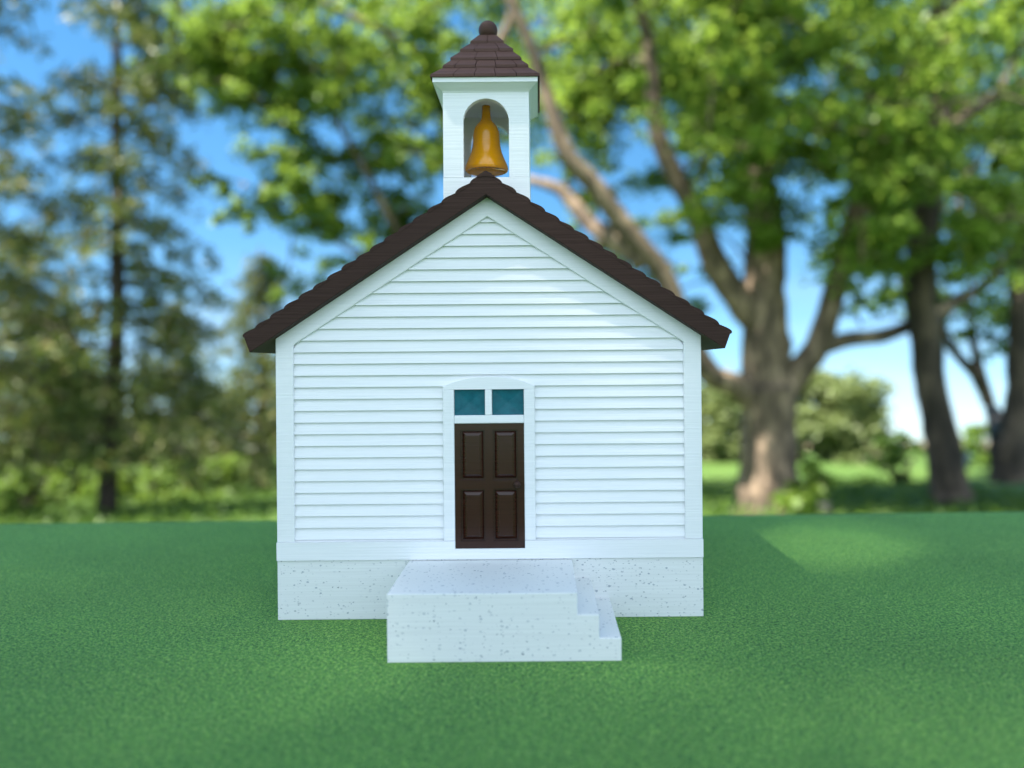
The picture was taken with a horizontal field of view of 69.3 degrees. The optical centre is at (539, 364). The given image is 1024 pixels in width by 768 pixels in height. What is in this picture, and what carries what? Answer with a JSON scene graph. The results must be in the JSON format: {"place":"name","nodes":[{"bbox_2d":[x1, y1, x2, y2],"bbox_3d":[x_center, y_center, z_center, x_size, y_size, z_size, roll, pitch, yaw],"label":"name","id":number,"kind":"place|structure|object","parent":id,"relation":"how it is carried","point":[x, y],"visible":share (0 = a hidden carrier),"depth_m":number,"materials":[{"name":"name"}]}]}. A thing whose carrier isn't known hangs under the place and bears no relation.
{"place":"outdoors","nodes":[
{"label":"outdoors","id":0,"kind":"place"},
{"bbox_2d":[0,442,1023,523],"bbox_3d":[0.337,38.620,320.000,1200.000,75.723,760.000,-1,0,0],"label":"lawn","id":1,"kind":"structure","parent":0,"point":[977,474],"depth_m":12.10,"materials":[{"name":"green plant"}]},
{"bbox_2d":[0,463,75,516],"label":"shrub","id":2,"kind":"object","parent":1,"relation":"on","point":[27,496],"visible":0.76,"depth_m":9.50,"materials":[{"name":"green plant"}]},
{"bbox_2d":[36,455,98,498],"bbox_3d":[-7.837,1.910,12.604,1.266,0.956,1.535,0,0,-35],"label":"shrub","id":3,"kind":"object","parent":1,"relation":"on","point":[86,475],"visible":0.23,"depth_m":12.24,"materials":[{"name":"green plant"}]},
{"bbox_2d":[3,338,142,478],"bbox_3d":[-12.940,1.403,20.092,4.190,4.743,4.426,-1,0,0],"label":"spruce tree","id":4,"kind":"object","parent":1,"relation":"on","point":[99,369],"visible":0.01,"depth_m":20.21,"materials":[{"name":"green plant"}]},
{"bbox_2d":[0,215,156,503],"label":"spruce tree","id":5,"kind":"object","parent":1,"relation":"on","point":[33,258],"visible":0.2,"depth_m":12.90,"materials":[{"name":"green plant"}]},
{"bbox_2d":[0,0,161,484],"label":"spruce tree","id":6,"kind":"object","parent":1,"relation":"on","point":[14,287],"visible":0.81,"depth_m":8.23,"materials":[{"name":"green plant"}]},
{"bbox_2d":[77,462,193,505],"bbox_3d":[-5.963,1.780,10.907,1.455,0.718,1.166,0,0,30],"label":"shrub","id":7,"kind":"object","parent":1,"relation":"on","point":[156,476],"visible":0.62,"depth_m":10.81,"materials":[{"name":"green plant"}]},
{"bbox_2d":[0,0,276,515],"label":"spruce tree","id":8,"kind":"object","parent":1,"relation":"on","point":[108,391],"visible":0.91,"depth_m":8.81,"materials":[{"name":"green plant"}]},
{"bbox_2d":[121,299,250,485],"bbox_3d":[-8.201,0.794,16.826,3.575,4.727,3.406,0,0,14],"label":"spruce tree","id":9,"kind":"object","parent":1,"relation":"on","point":[180,408],"visible":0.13,"depth_m":16.79,"materials":[{"name":"green plant"}]},
{"bbox_2d":[137,454,248,500],"bbox_3d":[-5.537,1.865,12.124,1.613,0.843,1.478,-1,0,0],"label":"shrub","id":10,"kind":"object","parent":1,"relation":"on","point":[224,465],"visible":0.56,"depth_m":11.86,"materials":[{"name":"green plant"}]},
{"bbox_2d":[183,392,253,451],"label":"distant tree","id":11,"kind":"object","parent":1,"relation":"on","point":[217,428],"visible":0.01,"depth_m":89.11,"materials":[{"name":"green plant"}]},
{"bbox_2d":[161,245,288,496],"bbox_3d":[-5.089,0.307,13.442,2.982,4.994,3.400,-1,0,15],"label":"spruce tree","id":12,"kind":"object","parent":1,"relation":"on","point":[262,432],"visible":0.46,"depth_m":13.12,"materials":[{"name":"green plant"}]},
{"bbox_2d":[250,378,276,454],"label":"distant tree","id":13,"kind":"object","parent":1,"relation":"on","point":[270,411],"depth_m":72.80,"materials":[{"name":"green plant"}]},
{"bbox_2d":[111,0,569,303],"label":"broadleaf tree","id":14,"kind":"object","parent":1,"relation":"on","point":[242,76],"visible":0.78,"depth_m":11.24,"materials":[{"name":"green plant"}]},
{"bbox_2d":[701,384,740,462],"bbox_3d":[6.683,2.484,30.090,4.358,3.834,4.490,-1,0,0],"label":"round tree","id":15,"kind":"object","parent":1,"relation":"on","point":[721,442],"visible":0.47,"depth_m":28.71,"materials":[{"name":"green plant"}]},
{"bbox_2d":[504,0,1023,514],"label":"maple tree","id":16,"kind":"object","parent":1,"relation":"on","point":[732,56],"visible":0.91,"depth_m":8.26,"materials":[{"name":"green plant"}]},
{"bbox_2d":[768,458,838,513],"bbox_3d":[2.862,1.353,7.993,0.680,0.683,0.755,-1,0,0],"label":"shrub","id":17,"kind":"object","parent":1,"relation":"on","point":[800,497],"visible":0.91,"depth_m":7.96,"materials":[{"name":"green plant"}]},
{"bbox_2d":[816,501,831,513],"bbox_3d":[3.033,1.591,8.200,0.353,0.210,0.294,-1,0,0],"label":"stone","id":18,"kind":"object","parent":1,"relation":"on","point":[824,506],"visible":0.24,"depth_m":8.10,"materials":[{"name":"grey stone"}]},
{"bbox_2d":[795,365,907,464],"bbox_3d":[11.818,2.257,29.878,5.824,4.518,5.151,-1,0,0],"label":"round tree","id":19,"kind":"object","parent":1,"relation":"on","point":[842,420],"visible":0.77,"depth_m":28.64,"materials":[{"name":"green plant"}]},
{"bbox_2d":[848,430,927,485],"bbox_3d":[6.356,1.766,13.132,1.323,1.179,1.510,-1,0,42],"label":"shrub","id":20,"kind":"object","parent":1,"relation":"on","point":[889,460],"visible":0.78,"depth_m":13.14,"materials":[{"name":"green plant"}]},
{"bbox_2d":[796,0,1023,502],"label":"maple tree","id":21,"kind":"object","parent":1,"relation":"on","point":[948,481],"visible":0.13,"depth_m":8.90,"materials":[{"name":"green plant"}]},
{"bbox_2d":[898,45,1023,483],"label":"maple tree","id":22,"kind":"object","parent":1,"relation":"on","point":[1006,442],"visible":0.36,"depth_m":9.03,"materials":[{"name":"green plant"}]},
{"bbox_2d":[964,452,970,468],"bbox_3d":[12.023,2.717,21.000,0.366,0.484,0.366,-1,0,0],"label":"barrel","id":23,"kind":"object","parent":1,"relation":"on","point":[967,456],"visible":0.38,"depth_m":20.83,"materials":[{"name":"plastic"}]},
{"bbox_2d":[960,426,979,451],"bbox_3d":[13.844,2.657,23.968,0.638,1.342,0.747,-1,0,-26],"label":"shrub","id":24,"kind":"object","parent":1,"relation":"on","point":[966,436],"visible":0.06,"depth_m":23.92,"materials":[{"name":"green plant"}]},
{"bbox_2d":[961,421,989,468],"bbox_3d":[12.605,2.301,21.010,2.004,1.510,1.522,-1,0,-23],"label":"shrub","id":25,"kind":"object","parent":1,"relation":"on","point":[972,446],"visible":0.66,"depth_m":20.87,"materials":[{"name":"green plant"}]},
{"bbox_3d":[0.064,0.473,0.066,1.240,0.753,0.811,0,0,-1],"label":"folding table","id":26,"kind":"object","parent":1,"relation":"on","visible":0},
{"bbox_2d":[0,512,1023,767],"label":"felt tablecloth","id":27,"kind":"object","parent":26,"relation":"on","point":[850,640],"visible":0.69,"depth_m":0.23,"materials":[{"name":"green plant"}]},
{"bbox_2d":[243,20,731,662],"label":"miniature schoolhouse","id":28,"kind":"structure","parent":27,"relation":"on","point":[489,422],"depth_m":0.28,"materials":[{"name":"wood"}]},
{"bbox_2d":[454,423,524,548],"bbox_3d":[-0.019,0.045,0.277,0.026,0.047,0.004,0,0,0],"label":"door","id":29,"kind":"structure","parent":28,"relation":"in","point":[490,495],"depth_m":0.28,"materials":[{"name":"brown wood"}]},
{"bbox_2d":[0,0,1023,447],"label":"sky","id":30,"kind":"structure","parent":0,"point":[891,359],"materials":[{"name":"blue"}]}
]}

